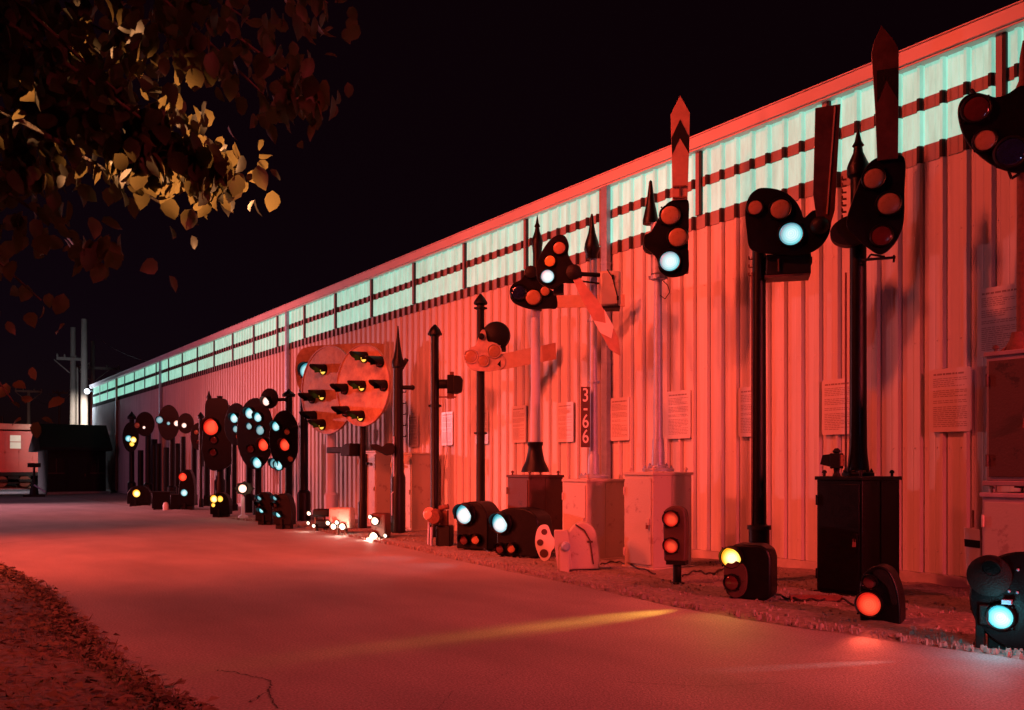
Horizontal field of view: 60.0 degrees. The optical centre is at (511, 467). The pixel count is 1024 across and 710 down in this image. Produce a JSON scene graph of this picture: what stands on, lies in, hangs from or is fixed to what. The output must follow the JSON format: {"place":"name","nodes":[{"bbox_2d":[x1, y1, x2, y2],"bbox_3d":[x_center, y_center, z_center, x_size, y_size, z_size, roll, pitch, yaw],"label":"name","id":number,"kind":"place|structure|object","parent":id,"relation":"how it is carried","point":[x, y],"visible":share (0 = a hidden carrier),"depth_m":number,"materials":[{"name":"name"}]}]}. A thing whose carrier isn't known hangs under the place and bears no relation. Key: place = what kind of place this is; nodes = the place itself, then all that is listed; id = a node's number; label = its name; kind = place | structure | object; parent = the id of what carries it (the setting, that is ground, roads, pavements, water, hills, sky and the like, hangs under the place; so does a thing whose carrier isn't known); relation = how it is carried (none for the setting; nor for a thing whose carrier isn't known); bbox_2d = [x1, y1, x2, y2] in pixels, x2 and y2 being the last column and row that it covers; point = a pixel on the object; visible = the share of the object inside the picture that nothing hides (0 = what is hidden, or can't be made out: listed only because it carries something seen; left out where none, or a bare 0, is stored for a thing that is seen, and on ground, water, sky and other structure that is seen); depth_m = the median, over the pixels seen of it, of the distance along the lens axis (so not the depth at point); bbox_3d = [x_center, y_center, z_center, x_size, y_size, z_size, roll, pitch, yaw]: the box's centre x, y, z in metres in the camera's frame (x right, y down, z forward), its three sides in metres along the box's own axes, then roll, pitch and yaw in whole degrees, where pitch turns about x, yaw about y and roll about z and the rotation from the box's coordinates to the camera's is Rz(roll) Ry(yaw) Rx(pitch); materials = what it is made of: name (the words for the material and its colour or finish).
{"place":"outdoors","nodes":[
{"label":"outdoors","id":0,"kind":"place"},
{"bbox_2d":[0,561,219,709],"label":"verge","id":1,"kind":"structure","parent":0,"point":[40,670],"depth_m":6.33,"materials":[{"name":"plant"}]},
{"bbox_2d":[0,0,360,437],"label":"leafy tree","id":2,"kind":"object","parent":1,"relation":"on","point":[149,151],"visible":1,"depth_m":4.80,"materials":[{"name":"brown plant"}]},
{"bbox_2d":[4,476,947,574],"bbox_3d":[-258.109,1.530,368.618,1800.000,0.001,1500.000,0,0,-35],"label":"ground","id":3,"kind":"structure","parent":0,"point":[37,484],"depth_m":78.94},
{"bbox_2d":[0,486,30,487],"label":"railway track","id":4,"kind":"structure","parent":3,"relation":"on","point":[15,487],"depth_m":65.47,"materials":[{"name":"metal"}]},
{"bbox_2d":[0,416,37,486],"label":"caboose","id":5,"kind":"object","parent":4,"relation":"on","point":[16,456],"visible":0.74,"depth_m":64.92,"materials":[{"name":"red paint"}]},
{"bbox_2d":[9,435,21,449],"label":"window","id":6,"kind":"structure","parent":5,"relation":"in","point":[15,441],"depth_m":64.85,"materials":[{"name":"white glass"}]},
{"bbox_2d":[54,327,91,424],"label":"utility pole","id":7,"kind":"object","parent":3,"relation":"on","point":[72,358],"visible":0.69,"depth_m":63.31,"materials":[{"name":"brown wood"}]},
{"bbox_2d":[80,319,87,424],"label":"utility pole","id":8,"kind":"object","parent":3,"relation":"on","point":[84,384],"visible":0.6,"depth_m":60.98,"materials":[{"name":"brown wood"}]},
{"bbox_2d":[76,341,119,424],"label":"utility pole","id":9,"kind":"object","parent":3,"relation":"on","point":[93,368],"visible":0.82,"depth_m":71.44,"materials":[{"name":"brown wood"}]},
{"bbox_2d":[0,0,1019,424],"label":"sky","id":10,"kind":"structure","parent":0,"point":[459,115],"materials":[{"name":"black"}]},
{"bbox_2d":[0,488,1023,709],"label":"road","id":11,"kind":"structure","parent":0,"point":[304,619],"depth_m":7.87,"materials":[{"name":"asphalt"}]},
{"bbox_2d":[23,463,45,496],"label":"switch stand","id":12,"kind":"object","parent":11,"relation":"on","point":[34,491],"visible":1,"depth_m":45.18,"materials":[{"name":"black metal"}]},
{"bbox_2d":[254,492,273,524],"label":"dwarf signal","id":13,"kind":"object","parent":11,"relation":"on","point":[263,511],"visible":0.97,"depth_m":23.09,"materials":[{"name":"black metal"}]},
{"bbox_2d":[270,493,295,528],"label":"dwarf signal","id":14,"kind":"object","parent":11,"relation":"on","point":[284,510],"visible":1,"depth_m":21.55,"materials":[{"name":"black metal"}]},
{"bbox_2d":[60,492,1023,659],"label":"gravel strip","id":15,"kind":"object","parent":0,"point":[922,596],"visible":0.32,"depth_m":10.46,"materials":[{"name":"gravel"}]},
{"bbox_2d":[28,424,111,494],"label":"dark shed","id":16,"kind":"structure","parent":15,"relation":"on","point":[71,458],"depth_m":50.05,"materials":[{"name":"wood"}]},
{"bbox_2d":[48,458,64,473],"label":"window","id":17,"kind":"structure","parent":16,"relation":"in","point":[56,465],"depth_m":49.32,"materials":[{"name":"black glass"}]},
{"bbox_2d":[67,457,86,491],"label":"door","id":18,"kind":"structure","parent":16,"relation":"in","point":[76,467],"depth_m":49.94,"materials":[{"name":"metal"}]},
{"bbox_2d":[90,458,105,473],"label":"window","id":19,"kind":"structure","parent":16,"relation":"in","point":[97,465],"depth_m":50.55,"materials":[{"name":"black glass"}]},
{"bbox_2d":[122,411,138,492],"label":"disc signal","id":20,"kind":"object","parent":15,"relation":"on","point":[130,436],"visible":0.81,"depth_m":41.78,"materials":[{"name":"black metal"}]},
{"bbox_2d":[127,486,151,506],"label":"dwarf signal","id":21,"kind":"object","parent":15,"relation":"on","point":[139,495],"visible":0.94,"depth_m":34.09,"materials":[{"name":"black metal"}]},
{"bbox_2d":[138,450,143,485],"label":"signal mast","id":22,"kind":"object","parent":15,"relation":"on","point":[140,467],"visible":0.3,"depth_m":41.70,"materials":[{"name":"black metal"}]},
{"bbox_2d":[134,412,154,490],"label":"disc signal","id":23,"kind":"object","parent":15,"relation":"on","point":[144,424],"visible":0.81,"depth_m":39.11,"materials":[{"name":"black metal"}]},
{"bbox_2d":[151,439,157,490],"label":"signal mast","id":24,"kind":"object","parent":15,"relation":"on","point":[153,441],"visible":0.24,"depth_m":40.35,"materials":[{"name":"black metal"}]},
{"bbox_2d":[155,443,160,490],"bbox_3d":[-15.556,0.330,39.041,0.360,2.763,0.360,0,0,-22],"label":"signal mast","id":25,"kind":"object","parent":15,"relation":"on","point":[157,466],"visible":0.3,"depth_m":38.94,"materials":[{"name":"black metal"}]},
{"bbox_2d":[150,491,176,509],"bbox_3d":[-12.405,1.188,31.600,0.700,0.665,0.560,0,0,2],"label":"relay case","id":26,"kind":"object","parent":15,"relation":"on","point":[159,498],"visible":0.78,"depth_m":31.35,"materials":[{"name":"black metal"}]},
{"bbox_2d":[163,447,168,490],"bbox_3d":[-15.050,0.446,38.667,0.393,2.618,0.393,0,0,-21],"label":"signal mast","id":27,"kind":"object","parent":15,"relation":"on","point":[165,467],"visible":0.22,"depth_m":38.55,"materials":[{"name":"black metal"}]},
{"bbox_2d":[155,405,178,493],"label":"disc signal","id":28,"kind":"object","parent":15,"relation":"on","point":[166,419],"visible":0.75,"depth_m":35.76,"materials":[{"name":"black metal"}]},
{"bbox_2d":[175,443,179,493],"bbox_3d":[-14.020,0.343,37.195,0.378,2.690,0.378,0,0,-21],"label":"signal mast","id":29,"kind":"object","parent":15,"relation":"on","point":[177,459],"visible":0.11,"depth_m":37.08,"materials":[{"name":"black metal"}]},
{"bbox_2d":[177,413,193,493],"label":"disc signal","id":30,"kind":"object","parent":15,"relation":"on","point":[185,423],"visible":0.62,"depth_m":34.79,"materials":[{"name":"black metal"}]},
{"bbox_2d":[178,469,196,509],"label":"dwarf signal","id":31,"kind":"object","parent":15,"relation":"on","point":[187,490],"visible":1,"depth_m":30.83,"materials":[{"name":"black metal"}]},
{"bbox_2d":[190,423,203,466],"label":"disc signal","id":32,"kind":"object","parent":15,"relation":"on","point":[194,436],"visible":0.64,"depth_m":33.96,"materials":[{"name":"black metal"}]},
{"bbox_2d":[197,412,203,506],"bbox_3d":[-11.456,-0.226,32.660,0.248,3.618,0.258,0,0,-19],"label":"signal mast","id":33,"kind":"object","parent":15,"relation":"on","point":[200,416],"visible":0.86,"depth_m":32.60,"materials":[{"name":"black metal"}]},
{"bbox_2d":[203,462,209,505],"bbox_3d":[-11.602,0.311,33.743,0.343,2.440,0.343,0,0,-19],"label":"signal mast","id":34,"kind":"object","parent":15,"relation":"on","point":[206,482],"visible":0.46,"depth_m":33.63,"materials":[{"name":"black metal"}]},
{"bbox_2d":[200,391,231,494],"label":"tall head signal","id":35,"kind":"object","parent":15,"relation":"on","point":[217,450],"visible":0.77,"depth_m":30.54,"materials":[{"name":"black metal"}]},
{"bbox_2d":[209,492,232,517],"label":"dwarf signal","id":36,"kind":"object","parent":15,"relation":"on","point":[221,504],"visible":1,"depth_m":26.59,"materials":[{"name":"black metal"}]},
{"bbox_2d":[232,444,237,510],"bbox_3d":[-9.428,-0.162,30.115,0.317,3.614,0.317,0,0,-17],"label":"signal mast","id":37,"kind":"object","parent":15,"relation":"on","point":[234,477],"visible":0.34,"depth_m":30.04,"materials":[{"name":"black metal"}]},
{"bbox_2d":[225,403,254,512],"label":"multi lens signal","id":38,"kind":"object","parent":15,"relation":"on","point":[232,415],"visible":0.56,"depth_m":28.75,"materials":[{"name":"black metal"}]},
{"bbox_2d":[234,481,254,517],"bbox_3d":[-7.820,0.962,25.993,0.567,1.116,0.340,0,0,-3],"label":"flasher post","id":39,"kind":"object","parent":15,"relation":"on","point":[244,488],"visible":0.99,"depth_m":25.89,"materials":[{"name":"metal"}]},
{"bbox_2d":[237,398,272,514],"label":"multi lens signal","id":40,"kind":"object","parent":15,"relation":"on","point":[255,419],"visible":0.92,"depth_m":27.34,"materials":[{"name":"black metal"}]},
{"bbox_2d":[260,388,297,496],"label":"multi lens signal","id":41,"kind":"object","parent":15,"relation":"on","point":[283,439],"visible":0.92,"depth_m":25.28,"materials":[{"name":"black metal"}]},
{"bbox_2d":[306,509,328,530],"bbox_3d":[-4.545,1.252,20.972,0.532,0.536,0.430,0,0,8],"label":"marker lamp","id":42,"kind":"object","parent":15,"relation":"on","point":[323,513],"visible":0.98,"depth_m":20.84,"materials":[{"name":"black metal"}]},
{"bbox_2d":[298,346,347,518],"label":"position light signal","id":43,"kind":"object","parent":15,"relation":"on","point":[317,395],"visible":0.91,"depth_m":23.09,"materials":[{"name":"white paint"}]},
{"bbox_2d":[292,343,383,520],"bbox_3d":[-4.628,-0.847,24.141,3.006,4.997,0.650,0,0,15],"label":"oblong plate signal","id":44,"kind":"object","parent":15,"relation":"on","point":[303,493],"visible":0.39,"depth_m":24.36,"materials":[{"name":"black metal"}]},
{"bbox_2d":[325,507,354,534],"bbox_3d":[-3.815,1.207,19.706,0.564,0.626,0.430,0,0,9],"label":"marker lamp","id":45,"kind":"object","parent":15,"relation":"on","point":[341,518],"visible":1,"depth_m":19.58,"materials":[{"name":"grey paint"}]},
{"bbox_2d":[326,344,390,528],"bbox_3d":[-3.715,-0.660,21.189,2.246,4.524,0.772,0,0,40],"label":"position light signal","id":46,"kind":"object","parent":15,"relation":"on","point":[361,386],"visible":0.99,"depth_m":21.19,"materials":[{"name":"grey metal"}]},
{"bbox_2d":[357,450,391,525],"bbox_3d":[-3.422,0.540,22.688,0.840,1.919,1.060,0,0,-35],"label":"equipment cabinet","id":47,"kind":"object","parent":15,"relation":"on","point":[378,471],"visible":0.53,"depth_m":22.24,"materials":[{"name":"metal"}]},
{"bbox_2d":[367,513,390,538],"bbox_3d":[-2.759,1.252,18.586,0.429,0.590,0.430,0,0,12],"label":"marker lamp","id":48,"kind":"object","parent":15,"relation":"on","point":[380,525],"visible":0.94,"depth_m":18.45,"materials":[{"name":"metal"}]},
{"bbox_2d":[370,326,414,532],"bbox_3d":[-2.681,-0.799,19.949,0.998,4.761,0.627,0,0,-7],"label":"spire signal pole","id":49,"kind":"object","parent":15,"relation":"on","point":[395,448],"visible":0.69,"depth_m":19.85,"materials":[{"name":"black metal"}]},
{"bbox_2d":[390,453,430,530],"bbox_3d":[-2.365,0.579,21.178,0.840,1.842,1.060,0,0,-35],"label":"equipment cabinet","id":50,"kind":"object","parent":15,"relation":"on","point":[417,467],"visible":0.52,"depth_m":20.71,"materials":[{"name":"metal"}]},
{"bbox_2d":[423,504,453,545],"bbox_3d":[-1.391,1.092,16.633,0.510,0.817,0.395,0,0,15],"label":"lantern stand","id":51,"kind":"object","parent":15,"relation":"on","point":[444,532],"visible":0.95,"depth_m":16.55,"materials":[{"name":"black metal"}]},
{"bbox_2d":[428,324,462,537],"bbox_3d":[-1.444,-0.709,18.827,0.797,4.631,0.413,0,0,-5],"label":"signal post","id":52,"kind":"object","parent":15,"relation":"on","point":[452,383],"visible":0.74,"depth_m":18.73,"materials":[{"name":"black metal"}]},
{"bbox_2d":[452,501,498,550],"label":"dwarf signal","id":53,"kind":"object","parent":15,"relation":"on","point":[475,531],"visible":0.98,"depth_m":15.66,"materials":[{"name":"black metal"}]},
{"bbox_2d":[464,294,555,500],"bbox_3d":[-0.043,-0.958,17.415,1.805,4.901,0.482,0,0,-2],"label":"semaphore signal","id":54,"kind":"object","parent":15,"relation":"on","point":[482,355],"visible":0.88,"depth_m":17.28,"materials":[{"name":"black metal"}]},
{"bbox_2d":[488,507,551,558],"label":"dwarf signal","id":55,"kind":"object","parent":15,"relation":"on","point":[515,529],"visible":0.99,"depth_m":14.49,"materials":[{"name":"black metal"}]},
{"bbox_2d":[535,525,554,560],"bbox_3d":[0.527,1.213,14.074,0.309,0.615,0.144,0,0,8],"label":"spectacle plate","id":56,"kind":"object","parent":15,"relation":"on","point":[544,542],"visible":0.96,"depth_m":14.01,"materials":[{"name":"white metal"}]},
{"bbox_2d":[506,215,624,551],"bbox_3d":[0.901,-1.480,15.784,2.013,5.960,0.980,0,0,-8],"label":"semaphore signal","id":57,"kind":"object","parent":15,"relation":"on","point":[528,290],"visible":0.73,"depth_m":15.52,"materials":[{"name":"metal"}]},
{"bbox_2d":[554,521,599,571],"bbox_3d":[0.927,1.140,12.680,0.645,0.720,0.490,0,0,4],"label":"mechanism case","id":58,"kind":"object","parent":15,"relation":"on","point":[577,546],"visible":0.94,"depth_m":12.59,"materials":[{"name":"grey paint"}]},
{"bbox_2d":[536,214,624,559],"bbox_3d":[1.179,-1.305,14.212,1.366,5.610,0.876,0,0,-32],"label":"semaphore signal","id":59,"kind":"object","parent":15,"relation":"on","point":[597,505],"visible":0.81,"depth_m":14.22,"materials":[{"name":"grey paint"}]},
{"bbox_2d":[233,517,1023,658],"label":"loose gravel","id":60,"kind":"structure","parent":15,"relation":"on","point":[983,648],"depth_m":9.73,"materials":[{"name":"gravel"}]},
{"bbox_2d":[622,96,693,569],"bbox_3d":[2.210,-1.945,13.108,0.893,6.890,0.851,0,0,-35],"label":"semaphore signal","id":61,"kind":"object","parent":15,"relation":"on","point":[651,497],"visible":1,"depth_m":12.91,"materials":[{"name":"grey paint"}]},
{"bbox_2d":[662,505,688,584],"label":"dwarf signal","id":62,"kind":"object","parent":15,"relation":"on","point":[675,521],"visible":0.98,"depth_m":11.31,"materials":[{"name":"black metal"}]},
{"bbox_2d":[718,542,776,600],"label":"dwarf signal","id":63,"kind":"object","parent":15,"relation":"on","point":[750,571],"visible":1,"depth_m":9.85,"materials":[{"name":"black metal"}]},
{"bbox_2d":[745,104,840,544],"bbox_3d":[3.569,-1.436,11.348,1.199,6.145,0.507,0,0,23],"label":"semaphore signal","id":64,"kind":"object","parent":15,"relation":"on","point":[785,235],"visible":0.88,"depth_m":11.28,"materials":[{"name":"black metal"}]},
{"bbox_2d":[789,594,842,600],"bbox_3d":[3.354,1.440,9.799,0.560,0.060,0.060,0,0,5],"label":"steel strip","id":65,"kind":"object","parent":15,"relation":"on","point":[829,597],"visible":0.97,"depth_m":9.77,"materials":[{"name":"metal"}]},
{"bbox_2d":[813,26,905,596],"bbox_3d":[4.138,-1.758,10.355,0.841,6.516,0.910,0,0,-35],"label":"semaphore signal","id":66,"kind":"object","parent":15,"relation":"on","point":[857,502],"visible":0.94,"depth_m":10.20,"materials":[{"name":"black metal"}]},
{"bbox_2d":[820,448,844,475],"bbox_3d":[3.769,-0.060,10.447,0.255,0.330,0.120,0,0,40],"label":"signal lamp","id":67,"kind":"object","parent":66,"relation":"on","point":[835,460],"visible":0.95,"depth_m":10.38,"materials":[{"name":"black metal"}]},
{"bbox_2d":[854,563,905,623],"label":"dwarf signal","id":68,"kind":"object","parent":15,"relation":"on","point":[880,596],"visible":1,"depth_m":8.42,"materials":[{"name":"black metal"}]},
{"bbox_2d":[964,510,980,609],"bbox_3d":[4.711,0.995,9.074,0.161,1.110,0.064,0,0,28],"label":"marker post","id":69,"kind":"object","parent":15,"relation":"on","point":[972,543],"visible":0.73,"depth_m":9.05,"materials":[{"name":"white metal"}]},
{"bbox_2d":[958,40,1023,555],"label":"palette head signal","id":70,"kind":"object","parent":15,"relation":"on","point":[992,129],"visible":0.94,"depth_m":8.68,"materials":[{"name":"metal"}]},
{"bbox_2d":[966,552,1023,650],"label":"signal","id":71,"kind":"object","parent":15,"relation":"on","point":[996,594],"visible":0.98,"depth_m":7.22,"materials":[{"name":"black metal"}]},
{"bbox_2d":[84,0,1023,587],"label":"warehouse","id":72,"kind":"structure","parent":0,"point":[952,250],"depth_m":14.04,"materials":[{"name":"paint"}]},
{"bbox_2d":[234,342,252,359],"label":"window","id":73,"kind":"structure","parent":72,"relation":"in","point":[245,350],"depth_m":33.15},
{"bbox_2d":[234,326,252,343],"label":"window","id":74,"kind":"structure","parent":72,"relation":"in","point":[245,334],"depth_m":33.15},
{"bbox_2d":[255,334,275,352],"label":"window","id":75,"kind":"structure","parent":72,"relation":"in","point":[267,343],"depth_m":31.21,"materials":[{"name":"glass"}]},
{"bbox_2d":[255,318,275,336],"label":"window","id":76,"kind":"structure","parent":72,"relation":"in","point":[269,325],"depth_m":31.21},
{"bbox_2d":[279,306,302,327],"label":"window","id":77,"kind":"structure","parent":72,"relation":"in","point":[296,315],"depth_m":29.02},
{"bbox_2d":[279,325,303,345],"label":"window","id":78,"kind":"structure","parent":72,"relation":"in","point":[295,334],"depth_m":29.02,"materials":[{"name":"glass"}]},
{"bbox_2d":[306,314,333,337],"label":"window","id":79,"kind":"structure","parent":72,"relation":"in","point":[322,325],"depth_m":27.22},
{"bbox_2d":[306,294,333,317],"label":"window","id":80,"kind":"structure","parent":72,"relation":"in","point":[326,304],"depth_m":27.22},
{"bbox_2d":[337,301,369,327],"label":"window","id":81,"kind":"structure","parent":72,"relation":"in","point":[361,312],"depth_m":25.28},
{"bbox_2d":[337,280,369,306],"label":"window","id":82,"kind":"structure","parent":72,"relation":"in","point":[358,292],"depth_m":25.28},
{"bbox_2d":[373,264,411,293],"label":"window","id":83,"kind":"structure","parent":72,"relation":"in","point":[401,276],"depth_m":23.31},
{"bbox_2d":[373,287,412,315],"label":"window","id":84,"kind":"structure","parent":72,"relation":"in","point":[389,303],"depth_m":23.31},
{"bbox_2d":[408,414,417,446],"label":"information board","id":85,"kind":"object","parent":72,"relation":"attached to","point":[412,430],"visible":1,"depth_m":22.24,"materials":[{"name":"paper"}]},
{"bbox_2d":[416,270,461,302],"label":"window","id":86,"kind":"structure","parent":72,"relation":"in","point":[449,283],"depth_m":21.32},
{"bbox_2d":[416,244,461,277],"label":"window","id":87,"kind":"structure","parent":72,"relation":"in","point":[451,257],"depth_m":21.32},
{"bbox_2d":[442,411,452,445],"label":"information board","id":88,"kind":"object","parent":72,"relation":"attached to","point":[448,440],"visible":0.93,"depth_m":20.88,"materials":[{"name":"paper"}]},
{"bbox_2d":[467,248,522,286],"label":"window","id":89,"kind":"structure","parent":72,"relation":"in","point":[511,263],"depth_m":19.34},
{"bbox_2d":[467,221,522,259],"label":"window","id":90,"kind":"structure","parent":72,"relation":"in","point":[508,236],"depth_m":19.34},
{"bbox_2d":[512,405,526,442],"bbox_3d":[0.147,-0.899,18.524,0.026,0.771,0.500,0,0,-35],"label":"information board","id":91,"kind":"object","parent":72,"relation":"attached to","point":[519,424],"visible":1,"depth_m":18.49,"materials":[{"name":"paper"}]},
{"bbox_2d":[529,191,598,237],"bbox_3d":[0.980,-4.920,17.423,0.077,0.420,2.400,0,0,-35],"label":"window","id":92,"kind":"structure","parent":72,"relation":"in","point":[578,210],"depth_m":17.24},
{"bbox_2d":[529,222,599,265],"bbox_3d":[0.980,-4.325,17.423,0.077,0.450,2.400,0,0,-35],"label":"window","id":93,"kind":"structure","parent":72,"relation":"in","point":[576,239],"depth_m":16.99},
{"bbox_2d":[557,402,573,441],"bbox_3d":[1.039,-0.877,17.250,0.026,0.771,0.500,0,0,-35],"label":"information board","id":94,"kind":"object","parent":72,"relation":"attached to","point":[565,421],"visible":1,"depth_m":17.23,"materials":[{"name":"paper"}]},
{"bbox_2d":[610,397,629,440],"bbox_3d":[1.944,-0.867,15.958,0.026,0.775,0.500,0,0,-35],"label":"information board","id":95,"kind":"object","parent":72,"relation":"attached to","point":[620,419],"visible":1,"depth_m":15.93,"materials":[{"name":"paper"}]},
{"bbox_2d":[610,154,694,209],"bbox_3d":[2.357,-4.920,15.457,0.077,0.420,2.400,0,0,-35],"label":"window","id":96,"kind":"structure","parent":72,"relation":"in","point":[636,188],"depth_m":15.51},
{"bbox_2d":[610,189,696,242],"bbox_3d":[2.357,-4.325,15.457,0.077,0.450,2.400,0,0,-35],"label":"window","id":97,"kind":"structure","parent":72,"relation":"in","point":[623,226],"depth_m":15.75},
{"bbox_2d":[667,390,690,438],"bbox_3d":[2.776,-0.877,14.770,0.026,0.797,0.540,0,0,-35],"label":"information board","id":98,"kind":"object","parent":72,"relation":"attached to","point":[678,414],"visible":1,"depth_m":14.74,"materials":[{"name":"paper"}]},
{"bbox_2d":[739,387,750,436],"bbox_3d":[3.653,-0.849,13.517,0.026,0.761,0.500,0,0,-35],"label":"information board","id":99,"kind":"object","parent":72,"relation":"attached to","point":[744,411],"visible":0.52,"depth_m":13.60,"materials":[{"name":"paper"}]},
{"bbox_2d":[703,149,813,213],"bbox_3d":[3.733,-4.325,13.491,0.077,0.450,2.400,0,0,-35],"label":"window","id":100,"kind":"structure","parent":72,"relation":"in","point":[791,171],"depth_m":13.46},
{"bbox_2d":[703,105,821,176],"bbox_3d":[3.733,-4.920,13.491,0.077,0.420,2.400,0,0,-35],"label":"window","id":101,"kind":"structure","parent":72,"relation":"in","point":[786,132],"depth_m":13.44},
{"bbox_2d":[822,378,848,434],"bbox_3d":[4.512,-0.839,12.289,0.026,0.768,0.500,0,0,-35],"label":"information board","id":102,"kind":"object","parent":72,"relation":"attached to","point":[833,406],"visible":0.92,"depth_m":12.32,"materials":[{"name":"paper"}]},
{"bbox_2d":[831,37,995,127],"bbox_3d":[5.110,-4.920,11.525,0.077,0.420,2.400,0,0,-35],"label":"window","id":103,"kind":"structure","parent":72,"relation":"in","point":[968,64],"depth_m":11.23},
{"bbox_2d":[837,86,995,171],"bbox_3d":[5.110,-4.325,11.525,0.077,0.450,2.400,0,0,-35],"label":"window","id":104,"kind":"structure","parent":72,"relation":"in","point":[922,128],"depth_m":11.34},
{"bbox_2d":[930,366,971,431],"bbox_3d":[5.427,-0.835,10.983,0.026,0.788,0.520,0,0,-35],"label":"information board","id":105,"kind":"object","parent":72,"relation":"attached to","point":[950,399],"visible":1,"depth_m":10.96,"materials":[{"name":"paper"}]},
{"bbox_2d":[978,283,1015,355],"bbox_3d":[5.772,-1.740,10.490,0.026,0.809,0.520,0,0,-35],"label":"information board","id":106,"kind":"object","parent":72,"relation":"attached to","point":[996,315],"visible":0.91,"depth_m":10.52,"materials":[{"name":"paper"}]},
{"bbox_2d":[1008,26,1023,66],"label":"window","id":107,"kind":"structure","parent":72,"relation":"in","point":[1015,37],"depth_m":10.37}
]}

